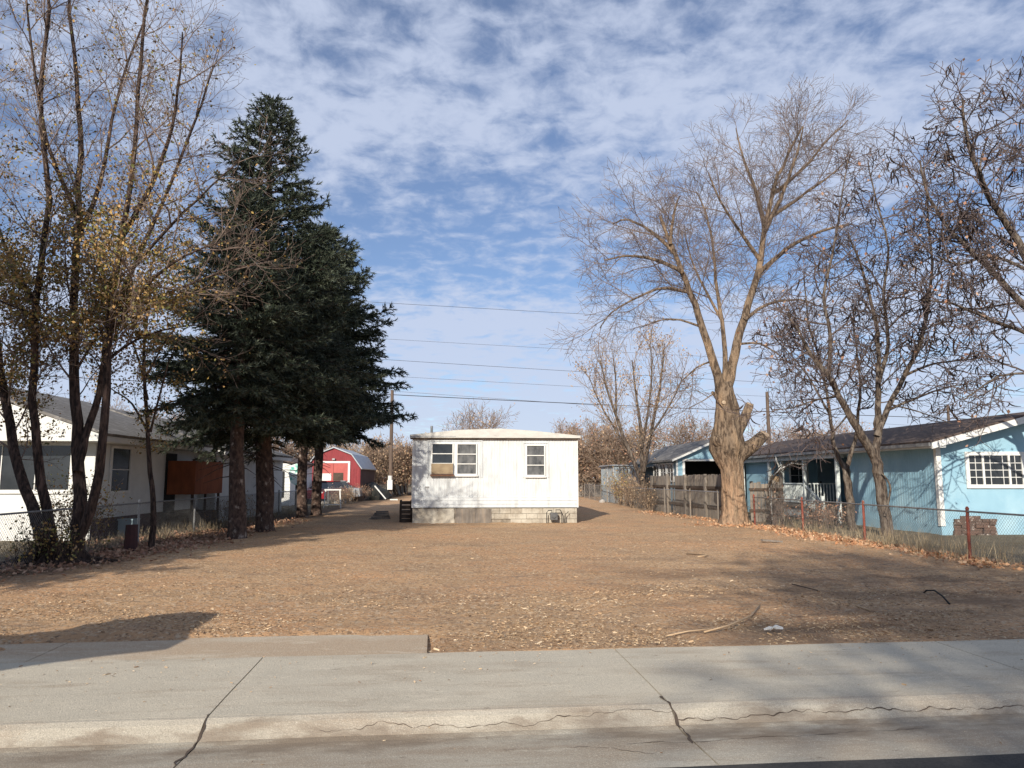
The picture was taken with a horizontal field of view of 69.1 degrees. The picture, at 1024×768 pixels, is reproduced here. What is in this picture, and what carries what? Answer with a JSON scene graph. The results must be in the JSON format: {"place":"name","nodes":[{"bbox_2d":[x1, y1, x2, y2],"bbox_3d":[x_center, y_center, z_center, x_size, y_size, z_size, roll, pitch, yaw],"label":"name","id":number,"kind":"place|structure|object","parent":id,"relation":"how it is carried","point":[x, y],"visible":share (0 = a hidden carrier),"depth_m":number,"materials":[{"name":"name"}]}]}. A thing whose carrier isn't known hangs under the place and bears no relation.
{"place":"outdoors","nodes":[
{"label":"outdoors","id":0,"kind":"place"},
{"bbox_2d":[0,501,353,557],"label":"dry grass","id":1,"kind":"structure","parent":0,"point":[169,530],"depth_m":21.75,"materials":[{"name":"plant"}]},
{"bbox_2d":[6,361,896,424],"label":"overhead line","id":2,"kind":"object","parent":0,"point":[540,401],"visible":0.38,"depth_m":72.44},
{"bbox_2d":[5,373,963,418],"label":"overhead line","id":3,"kind":"object","parent":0,"point":[561,402],"visible":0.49,"depth_m":65.53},
{"bbox_2d":[0,482,1023,652],"bbox_3d":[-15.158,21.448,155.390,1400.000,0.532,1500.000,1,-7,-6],"label":"ground","id":4,"kind":"structure","parent":0,"point":[425,563],"depth_m":11.62,"materials":[{"name":"soil"}]},
{"bbox_2d":[0,512,110,566],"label":"shrub","id":5,"kind":"object","parent":4,"relation":"on","point":[47,530],"visible":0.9,"depth_m":14.21,"materials":[{"name":"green plant"}]},
{"bbox_2d":[16,464,131,549],"bbox_3d":[-9.957,2.841,17.001,2.119,2.020,2.458,0,-7,0],"label":"shrub","id":6,"kind":"object","parent":4,"relation":"on","point":[56,504],"visible":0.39,"depth_m":16.94,"materials":[{"name":"brown plant"}]},
{"bbox_2d":[55,390,135,418],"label":"background tree","id":7,"kind":"object","parent":4,"relation":"on","point":[114,404],"visible":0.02,"depth_m":60.43,"materials":[{"name":"brown plant"}]},
{"bbox_2d":[117,518,136,536],"bbox_3d":[-10.927,4.108,21.196,0.440,0.540,0.440,0,-7,0],"label":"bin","id":8,"kind":"object","parent":4,"relation":"on","point":[124,522],"visible":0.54,"depth_m":21.02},
{"bbox_2d":[123,524,137,550],"bbox_3d":[-8.788,3.612,17.171,0.315,0.720,0.310,0,-7,0],"label":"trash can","id":9,"kind":"object","parent":4,"relation":"on","point":[131,537],"visible":0.79,"depth_m":17.08,"materials":[{"name":"plastic"}]},
{"bbox_2d":[83,247,192,548],"bbox_3d":[-9.251,0.201,18.024,3.151,7.585,2.120,0,-7,0],"label":"young elm tree","id":10,"kind":"object","parent":4,"relation":"on","point":[148,428],"visible":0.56,"depth_m":17.89,"materials":[{"name":"brown plant"}]},
{"bbox_2d":[0,387,292,540],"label":"house","id":11,"kind":"structure","parent":4,"relation":"on","point":[178,473],"depth_m":21.93,"materials":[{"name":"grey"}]},
{"bbox_2d":[0,442,72,493],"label":"window","id":12,"kind":"structure","parent":11,"relation":"in","point":[8,483],"depth_m":19.79,"materials":[{"name":"glass"}]},
{"bbox_2d":[108,445,132,493],"bbox_3d":[-11.172,2.448,21.260,0.058,1.330,1.240,0,-7,-3],"label":"window","id":13,"kind":"structure","parent":11,"relation":"in","point":[120,456],"depth_m":21.27,"materials":[{"name":"glass"}]},
{"bbox_2d":[163,453,176,512],"bbox_3d":[-11.380,3.294,24.777,0.014,1.950,0.900,0,-7,-3],"label":"doorway","id":14,"kind":"structure","parent":11,"relation":"in","point":[169,456],"depth_m":24.54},
{"bbox_2d":[121,397,183,420],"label":"background tree","id":15,"kind":"object","parent":4,"relation":"on","point":[158,413],"visible":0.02,"depth_m":60.07,"materials":[{"name":"orange plant"}]},
{"bbox_2d":[0,0,309,566],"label":"elm tree","id":16,"kind":"object","parent":4,"relation":"on","point":[111,302],"visible":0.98,"depth_m":15.22,"materials":[{"name":"brown plant"}]},
{"bbox_2d":[0,517,311,581],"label":"fallen leaves","id":17,"kind":"object","parent":4,"relation":"on","point":[170,545],"visible":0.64,"depth_m":17.34,"materials":[{"name":"plant"}]},
{"bbox_2d":[0,486,351,570],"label":"chain link fence","id":18,"kind":"object","parent":4,"relation":"on","point":[139,507],"visible":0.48,"depth_m":19.49,"materials":[{"name":"grey metal"}]},
{"bbox_2d":[0,635,427,662],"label":"apron","id":19,"kind":"object","parent":4,"relation":"on","point":[242,647],"visible":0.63,"depth_m":7.47,"materials":[{"name":"concrete"}]},
{"bbox_2d":[197,490,255,525],"bbox_3d":[-10.086,4.584,27.585,1.836,1.262,6.121,-1,-7,10],"label":"vine tangle","id":20,"kind":"object","parent":4,"relation":"on","point":[248,509],"visible":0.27,"depth_m":26.79,"materials":[{"name":"brown plant"}]},
{"bbox_2d":[124,187,341,539],"bbox_3d":[-7.420,-0.711,21.087,5.352,10.287,6.213,-3,-8,24],"label":"spruce tree","id":21,"kind":"object","parent":4,"relation":"on","point":[236,414],"visible":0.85,"depth_m":20.34,"materials":[{"name":"green plant"}]},
{"bbox_2d":[132,91,386,531],"bbox_3d":[-7.930,-2.595,23.984,7.985,14.738,7.736,4,-8,-28],"label":"spruce tree","id":22,"kind":"object","parent":4,"relation":"on","point":[314,436],"visible":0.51,"depth_m":23.98,"materials":[{"name":"green plant"}]},
{"bbox_2d":[288,464,297,502],"bbox_3d":[-11.535,5.489,39.827,0.870,2.450,0.200,0,-7,-3],"label":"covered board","id":23,"kind":"object","parent":4,"relation":"on","point":[293,479],"visible":0.52,"depth_m":39.80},
{"bbox_2d":[272,436,313,462],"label":"background tree","id":24,"kind":"object","parent":4,"relation":"on","point":[289,448],"visible":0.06,"depth_m":81.58,"materials":[{"name":"orange plant"}]},
{"bbox_2d":[281,457,313,505],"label":"outbuilding","id":25,"kind":"structure","parent":4,"relation":"on","point":[287,485],"depth_m":44.70,"materials":[{"name":"white"}]},
{"bbox_2d":[225,222,399,517],"bbox_3d":[-8.921,-0.771,32.047,7.374,13.156,8.302,4,-8,-31],"label":"spruce tree","id":26,"kind":"object","parent":4,"relation":"on","point":[302,505],"visible":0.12,"depth_m":31.46,"materials":[{"name":"green plant"}]},
{"bbox_2d":[284,441,358,460],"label":"background tree","id":27,"kind":"object","parent":4,"relation":"on","point":[312,454],"visible":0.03,"depth_m":85.83,"materials":[{"name":"brown plant"}]},
{"bbox_2d":[307,481,346,503],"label":"parked car","id":28,"kind":"object","parent":4,"relation":"on","point":[335,484],"visible":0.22,"depth_m":49.47,"materials":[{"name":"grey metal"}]},
{"bbox_2d":[323,489,340,507],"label":"folding stand","id":29,"kind":"object","parent":4,"relation":"on","point":[325,490],"visible":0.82,"depth_m":41.12,"materials":[{"name":"white paint"}]},
{"bbox_2d":[310,447,376,499],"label":"barn shed","id":30,"kind":"structure","parent":4,"relation":"on","point":[352,467],"depth_m":54.72,"materials":[{"name":"metal"}]},
{"bbox_2d":[322,473,330,480],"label":"door panel","id":31,"kind":"structure","parent":30,"relation":"in","point":[325,476],"depth_m":54.48,"materials":[{"name":"white paint"}]},
{"bbox_2d":[322,463,333,498],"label":"door","id":32,"kind":"structure","parent":30,"relation":"in","point":[330,470],"depth_m":54.58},
{"bbox_2d":[333,473,342,480],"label":"door panel","id":33,"kind":"structure","parent":30,"relation":"in","point":[336,476],"depth_m":54.52,"materials":[{"name":"brown wood"}]},
{"bbox_2d":[333,463,347,499],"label":"door","id":34,"kind":"structure","parent":30,"relation":"in","point":[338,467],"depth_m":54.62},
{"bbox_2d":[327,483,360,503],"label":"vine tangle","id":35,"kind":"object","parent":4,"relation":"on","point":[345,495],"visible":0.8,"depth_m":48.11,"materials":[{"name":"brown plant"}]},
{"bbox_2d":[340,481,362,500],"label":"parked car","id":36,"kind":"object","parent":4,"relation":"on","point":[345,483],"visible":0.12,"depth_m":52.13,"materials":[{"name":"silver metal"}]},
{"bbox_2d":[304,220,418,514],"bbox_3d":[-8.099,-0.823,34.045,7.787,13.748,8.322,0,-7,0],"label":"spruce tree","id":37,"kind":"object","parent":4,"relation":"on","point":[369,334],"visible":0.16,"depth_m":33.55,"materials":[{"name":"green plant"}]},
{"bbox_2d":[353,483,370,501],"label":"vine tangle","id":38,"kind":"object","parent":4,"relation":"on","point":[362,493],"visible":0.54,"depth_m":53.91,"materials":[{"name":"orange plant"}]},
{"bbox_2d":[343,432,411,493],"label":"background tree","id":39,"kind":"object","parent":4,"relation":"on","point":[399,455],"visible":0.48,"depth_m":67.87,"materials":[{"name":"brown plant"}]},
{"bbox_2d":[363,482,391,499],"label":"junk heap","id":40,"kind":"object","parent":4,"relation":"on","point":[374,494],"visible":0.67,"depth_m":56.29,"materials":[{"name":"grey"}]},
{"bbox_2d":[369,511,390,519],"bbox_3d":[-5.329,5.308,30.091,0.856,0.340,0.354,0,-7,-4],"label":"plank pile","id":41,"kind":"object","parent":4,"relation":"on","point":[377,515],"visible":0.97,"depth_m":30.05,"materials":[{"name":"grey wood"}]},
{"bbox_2d":[387,390,393,494],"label":"utility pole","id":42,"kind":"object","parent":4,"relation":"on","point":[390,484],"visible":0.86,"depth_m":59.62,"materials":[{"name":"brown wood"}]},
{"bbox_2d":[357,429,425,494],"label":"background tree","id":43,"kind":"object","parent":4,"relation":"on","point":[394,490],"visible":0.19,"depth_m":69.98,"materials":[{"name":"brown plant"}]},
{"bbox_2d":[395,482,406,494],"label":"chair","id":44,"kind":"object","parent":4,"relation":"on","point":[398,489],"visible":0.55,"depth_m":72.90,"materials":[{"name":"white paint"}]},
{"bbox_2d":[399,500,411,521],"bbox_3d":[-4.020,4.830,28.218,0.460,0.860,0.600,1,-7,-6],"label":"crate rack","id":45,"kind":"object","parent":4,"relation":"on","point":[405,513],"visible":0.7,"depth_m":27.93,"materials":[{"name":"brown wood"}]},
{"bbox_2d":[440,398,519,430],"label":"background tree","id":46,"kind":"object","parent":4,"relation":"on","point":[477,421],"visible":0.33,"depth_m":69.63,"materials":[{"name":"brown plant"}]},
{"bbox_2d":[410,426,580,523],"bbox_3d":[-0.993,4.248,35.090,6.362,3.770,15.290,0,-7,-3],"label":"mobile home","id":47,"kind":"object","parent":4,"relation":"on","point":[493,476],"visible":0.97,"depth_m":27.67,"materials":[{"name":"white paint"}]},
{"bbox_2d":[430,443,453,475],"bbox_3d":[-2.583,2.793,27.572,0.880,1.220,0.190,0,-7,-3],"label":"window","id":48,"kind":"structure","parent":47,"relation":"in","point":[442,454],"depth_m":27.63,"materials":[{"name":"glass"}]},
{"bbox_2d":[455,443,477,476],"bbox_3d":[-1.681,2.820,27.660,0.830,1.230,0.100,0,-7,-3],"label":"window","id":49,"kind":"structure","parent":47,"relation":"in","point":[466,453],"depth_m":27.67,"materials":[{"name":"white paint"}]},
{"bbox_2d":[525,445,545,477],"bbox_3d":[0.881,2.881,27.783,0.780,1.220,0.100,0,-7,-3],"label":"window","id":50,"kind":"structure","parent":47,"relation":"in","point":[535,454],"depth_m":27.79,"materials":[{"name":"white paint"}]},
{"bbox_2d":[0,526,1023,651],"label":"wood chips","id":51,"kind":"object","parent":4,"relation":"on","point":[646,630],"visible":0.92,"depth_m":9.08,"materials":[{"name":"wood"}]},
{"bbox_2d":[546,509,567,522],"bbox_3d":[1.683,4.889,27.371,0.839,0.536,0.220,0,-7,-3],"label":"gas meter","id":52,"kind":"object","parent":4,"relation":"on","point":[553,516],"visible":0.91,"depth_m":27.31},
{"bbox_2d":[550,411,617,490],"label":"background tree","id":53,"kind":"object","parent":4,"relation":"on","point":[560,431],"visible":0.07,"depth_m":71.51,"materials":[{"name":"orange plant"}]},
{"bbox_2d":[578,478,599,496],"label":"board fence","id":54,"kind":"object","parent":4,"relation":"on","point":[582,486],"visible":0.23,"depth_m":65.53,"materials":[{"name":"brown wood"}]},
{"bbox_2d":[560,422,655,496],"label":"background tree","id":55,"kind":"object","parent":4,"relation":"on","point":[581,469],"visible":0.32,"depth_m":63.66,"materials":[{"name":"brown plant"}]},
{"bbox_2d":[599,465,633,502],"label":"metal shed","id":56,"kind":"structure","parent":4,"relation":"on","point":[614,468],"depth_m":50.48,"materials":[{"name":"white paint"}]},
{"bbox_2d":[562,415,676,482],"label":"background tree","id":57,"kind":"object","parent":4,"relation":"on","point":[608,450],"visible":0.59,"depth_m":61.65,"materials":[{"name":"orange plant"}]},
{"bbox_2d":[600,470,649,508],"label":"vine tangle","id":58,"kind":"object","parent":4,"relation":"on","point":[635,485],"visible":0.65,"depth_m":40.87,"materials":[{"name":"brown plant"}]},
{"bbox_2d":[620,466,654,506],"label":"lean to","id":59,"kind":"object","parent":4,"relation":"on","point":[632,476],"visible":0.25,"depth_m":44.50,"materials":[{"name":"metal"}]},
{"bbox_2d":[597,453,647,505],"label":"vine tangle","id":60,"kind":"object","parent":59,"relation":"attached to","point":[618,484],"visible":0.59,"depth_m":44.14,"materials":[{"name":"plant"}]},
{"bbox_2d":[568,317,709,507],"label":"fence line tree","id":61,"kind":"object","parent":4,"relation":"on","point":[644,455],"visible":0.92,"depth_m":41.12,"materials":[{"name":"brown plant"}]},
{"bbox_2d":[631,482,660,511],"bbox_3d":[6.813,5.555,37.292,1.495,1.701,2.470,-4,-8,31],"label":"vine tangle","id":62,"kind":"object","parent":4,"relation":"on","point":[653,505],"visible":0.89,"depth_m":37.23,"materials":[{"name":"brown plant"}]},
{"bbox_2d":[584,483,718,520],"bbox_3d":[6.721,6.820,45.159,0.679,1.340,33.014,0,-7,-3],"label":"chain link fence","id":63,"kind":"object","parent":4,"relation":"on","point":[627,505],"visible":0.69,"depth_m":35.46,"materials":[{"name":"grey metal"}]},
{"bbox_2d":[634,408,713,449],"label":"background tree","id":64,"kind":"object","parent":4,"relation":"on","point":[689,437],"visible":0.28,"depth_m":73.22,"materials":[{"name":"orange plant"}]},
{"bbox_2d":[650,474,721,518],"bbox_3d":[7.867,5.051,33.672,0.162,1.983,9.125,1,-7,-9],"label":"board fence","id":65,"kind":"object","parent":4,"relation":"on","point":[704,482],"visible":0.57,"depth_m":33.20,"materials":[{"name":"grey wood"}]},
{"bbox_2d":[665,628,711,636],"bbox_3d":[1.873,2.658,7.989,0.628,0.034,0.109,3,-8,-26],"label":"stick","id":66,"kind":"object","parent":4,"relation":"on","point":[688,631],"visible":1,"depth_m":8.05,"materials":[{"name":"beige wood"}]},
{"bbox_2d":[542,72,891,525],"bbox_3d":[8.125,-3.485,28.032,14.911,17.985,6.392,1,-7,-8],"label":"ash tree","id":67,"kind":"object","parent":4,"relation":"on","point":[731,450],"visible":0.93,"depth_m":27.55,"materials":[{"name":"brown plant"}]},
{"bbox_2d":[703,605,760,632],"bbox_3d":[2.702,2.745,8.764,0.183,0.057,1.973,-5,-9,35],"label":"stick","id":68,"kind":"object","parent":4,"relation":"on","point":[753,612],"visible":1,"depth_m":8.30,"materials":[{"name":"beige wood"}]},
{"bbox_2d":[749,472,784,521],"bbox_3d":[9.760,4.402,28.579,1.320,2.000,0.130,0,-7,0],"label":"board fence","id":69,"kind":"object","parent":4,"relation":"on","point":[758,490],"visible":0.56,"depth_m":28.56,"materials":[{"name":"brown wood"}]},
{"bbox_2d":[765,392,770,444],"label":"utility pole","id":70,"kind":"object","parent":4,"relation":"on","point":[767,413],"visible":0.22,"depth_m":60.04,"materials":[{"name":"brown wood"}]},
{"bbox_2d":[764,625,782,630],"bbox_3d":[2.866,2.666,8.144,0.217,0.063,0.062,0,-7,0],"label":"rag","id":71,"kind":"object","parent":4,"relation":"on","point":[770,628],"visible":1,"depth_m":8.14,"materials":[{"name":"white fabric"}]},
{"bbox_2d":[761,459,805,524],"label":"pipe arch","id":72,"kind":"structure","parent":4,"relation":"on","point":[771,477],"depth_m":26.11,"materials":[{"name":"white paint"}]},
{"bbox_2d":[744,420,835,445],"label":"background tree","id":73,"kind":"object","parent":4,"relation":"on","point":[780,433],"visible":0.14,"depth_m":78.91,"materials":[{"name":"orange plant"}]},
{"bbox_2d":[768,491,856,528],"bbox_3d":[10.152,4.282,25.108,2.504,1.340,3.704,0,-7,0],"label":"vine tangle","id":74,"kind":"object","parent":4,"relation":"on","point":[819,515],"visible":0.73,"depth_m":25.01,"materials":[{"name":"orange plant"}]},
{"bbox_2d":[783,499,846,524],"bbox_3d":[11.397,4.665,27.103,1.993,0.921,2.648,6,-9,-38],"label":"vine tangle","id":75,"kind":"object","parent":4,"relation":"on","point":[822,512],"visible":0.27,"depth_m":27.06,"materials":[{"name":"orange plant"}]},
{"bbox_2d":[737,251,900,530],"bbox_3d":[10.149,0.060,24.551,4.995,9.768,3.321,-3,-8,25],"label":"catalpa tree","id":76,"kind":"object","parent":4,"relation":"on","point":[848,491],"visible":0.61,"depth_m":24.26,"materials":[{"name":"brown plant"}]},
{"bbox_2d":[630,510,1023,569],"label":"fallen leaves","id":77,"kind":"object","parent":4,"relation":"on","point":[812,535],"visible":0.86,"depth_m":18.79,"materials":[{"name":"plant"}]},
{"bbox_2d":[789,417,873,438],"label":"background tree","id":78,"kind":"object","parent":4,"relation":"on","point":[838,430],"visible":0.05,"depth_m":74.59,"materials":[{"name":"orange plant"}]},
{"bbox_2d":[715,138,1022,535],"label":"catalpa tree","id":79,"kind":"object","parent":4,"relation":"on","point":[873,453],"visible":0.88,"depth_m":21.76,"materials":[{"name":"brown plant"}]},
{"bbox_2d":[743,412,1023,534],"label":"house","id":80,"kind":"structure","parent":4,"relation":"on","point":[940,466],"depth_m":22.73,"materials":[{"name":"blue paint"}]},
{"bbox_2d":[788,463,808,486],"bbox_3d":[13.021,4.146,33.758,0.890,1.140,0.058,0,-7,-3],"label":"window","id":81,"kind":"structure","parent":80,"relation":"in","point":[795,476],"depth_m":33.76,"materials":[{"name":"glass"}]},
{"bbox_2d":[817,461,835,501],"bbox_3d":[14.267,4.414,33.767,0.750,1.830,0.099,0,-7,-3],"label":"door","id":82,"kind":"structure","parent":80,"relation":"in","point":[827,474],"depth_m":33.79,"materials":[{"name":"black"}]},
{"bbox_2d":[964,452,1023,487],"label":"window","id":83,"kind":"structure","parent":80,"relation":"in","point":[982,469],"depth_m":21.92,"materials":[{"name":"white paint"}]},
{"bbox_2d":[752,494,1023,567],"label":"chain link fence","id":84,"kind":"object","parent":4,"relation":"on","point":[968,522],"visible":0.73,"depth_m":17.60,"materials":[{"name":"metal"}]},
{"bbox_2d":[747,475,795,525],"bbox_3d":[8.995,4.082,26.003,1.446,1.805,1.711,2,-7,-16],"label":"vine tangle","id":85,"kind":"object","parent":84,"relation":"attached to","point":[777,508],"visible":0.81,"depth_m":25.65,"materials":[{"name":"orange plant"}]},
{"bbox_2d":[923,590,949,604],"bbox_3d":[5.848,2.908,10.229,0.080,0.117,0.898,-1,-7,8],"label":"hose","id":86,"kind":"object","parent":4,"relation":"on","point":[945,599],"visible":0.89,"depth_m":10.20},
{"bbox_2d":[874,50,1023,450],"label":"catalpa tree","id":87,"kind":"object","parent":4,"relation":"on","point":[982,257],"visible":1,"depth_m":18.52,"materials":[{"name":"brown plant"}]},
{"bbox_2d":[953,516,997,534],"bbox_3d":[13.464,4.145,21.692,1.297,0.590,0.222,0,-7,0],"label":"brick stack","id":88,"kind":"object","parent":4,"relation":"on","point":[974,527],"visible":0.69,"depth_m":21.62,"materials":[{"name":"brick"}]},
{"bbox_2d":[0,639,1023,722],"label":"sidewalk","id":89,"kind":"structure","parent":0,"point":[303,684],"depth_m":6.36,"materials":[{"name":"concrete"}]},
{"bbox_2d":[0,628,1023,764],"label":"debris","id":90,"kind":"object","parent":89,"relation":"on","point":[464,661],"visible":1,"depth_m":6.71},
{"bbox_2d":[0,0,1023,477],"label":"sky","id":91,"kind":"structure","parent":0,"point":[450,136],"materials":[{"name":"blue"}]},
{"bbox_2d":[2,333,1023,395],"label":"overhead line","id":92,"kind":"object","parent":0,"point":[608,373],"visible":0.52,"depth_m":73.53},
{"bbox_2d":[25,353,1014,407],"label":"overhead line","id":93,"kind":"object","parent":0,"point":[595,387],"visible":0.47,"depth_m":73.28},
{"bbox_2d":[162,325,1010,370],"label":"overhead line","id":94,"kind":"object","parent":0,"point":[646,353],"visible":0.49,"depth_m":74.00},
{"bbox_2d":[162,289,1012,334],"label":"overhead line","id":95,"kind":"object","parent":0,"point":[628,316],"visible":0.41,"depth_m":74.23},
{"bbox_2d":[629,439,747,509],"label":"garage","id":96,"kind":"structure","parent":0,"point":[692,458],"depth_m":40.68,"materials":[{"name":"blue paint"}]},
{"bbox_2d":[653,464,659,475],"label":"window","id":97,"kind":"structure","parent":96,"relation":"in","point":[656,472],"depth_m":42.01,"materials":[{"name":"white paint"}]},
{"bbox_2d":[659,463,666,475],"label":"window","id":98,"kind":"structure","parent":96,"relation":"in","point":[662,467],"depth_m":40.67,"materials":[{"name":"white paint"}]},
{"bbox_2d":[666,463,673,481],"bbox_3d":[8.297,4.632,39.024,0.058,0.990,1.340,0,-7,-3],"label":"window","id":99,"kind":"structure","parent":96,"relation":"in","point":[669,466],"depth_m":39.00,"materials":[{"name":"white paint"}]},
{"bbox_2d":[667,753,1023,767],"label":"road","id":100,"kind":"structure","parent":0,"point":[1000,761],"depth_m":4.70,"materials":[{"name":"asphalt"}]},
{"bbox_2d":[764,517,1021,566],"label":"dry grass","id":101,"kind":"structure","parent":0,"point":[816,529],"depth_m":17.20,"materials":[{"name":"plant"}]},
{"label":"road base","id":102,"kind":"structure","parent":0,"visible":0},
{"bbox_2d":[0,713,1023,767],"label":"gutter","id":103,"kind":"object","parent":102,"relation":"on","point":[936,736],"visible":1,"depth_m":5.04,"materials":[{"name":"concrete"}]},
{"bbox_2d":[633,728,923,743],"bbox_3d":[1.895,2.494,5.267,2.253,0.006,0.065,1,-7,-9],"label":"crack","id":104,"kind":"object","parent":103,"relation":"on","point":[760,736],"visible":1,"depth_m":5.22,"materials":[{"name":"grey concrete"}]},
{"bbox_2d":[0,691,1023,747],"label":"curb","id":105,"kind":"structure","parent":102,"relation":"on","point":[152,730],"depth_m":5.46,"materials":[{"name":"concrete"}]},
{"bbox_2d":[174,714,208,764],"bbox_3d":[-2.174,2.419,5.076,0.040,0.114,0.700,0,-7,-4],"label":"crack","id":106,"kind":"object","parent":105,"relation":"on","point":[200,735],"visible":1,"depth_m":5.16,"materials":[{"name":"grey concrete"}]},
{"bbox_2d":[320,709,671,731],"bbox_3d":[-0.116,2.460,5.437,2.682,0.067,0.102,1,-7,-7],"label":"crack","id":107,"kind":"object","parent":105,"relation":"on","point":[488,724],"visible":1,"depth_m":5.40,"materials":[{"name":"grey concrete"}]},
{"bbox_2d":[659,696,692,742],"bbox_3d":[1.221,2.471,5.494,0.054,0.115,0.750,1,-7,-6],"label":"crack","id":108,"kind":"object","parent":105,"relation":"on","point":[678,725],"visible":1,"depth_m":5.52,"materials":[{"name":"grey concrete"}]},
{"bbox_2d":[678,705,1021,720],"bbox_3d":[3.004,2.514,5.732,3.550,0.041,0.070,1,-7,-6],"label":"crack","id":109,"kind":"object","parent":105,"relation":"on","point":[847,711],"visible":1,"depth_m":5.71,"materials":[{"name":"grey concrete"}]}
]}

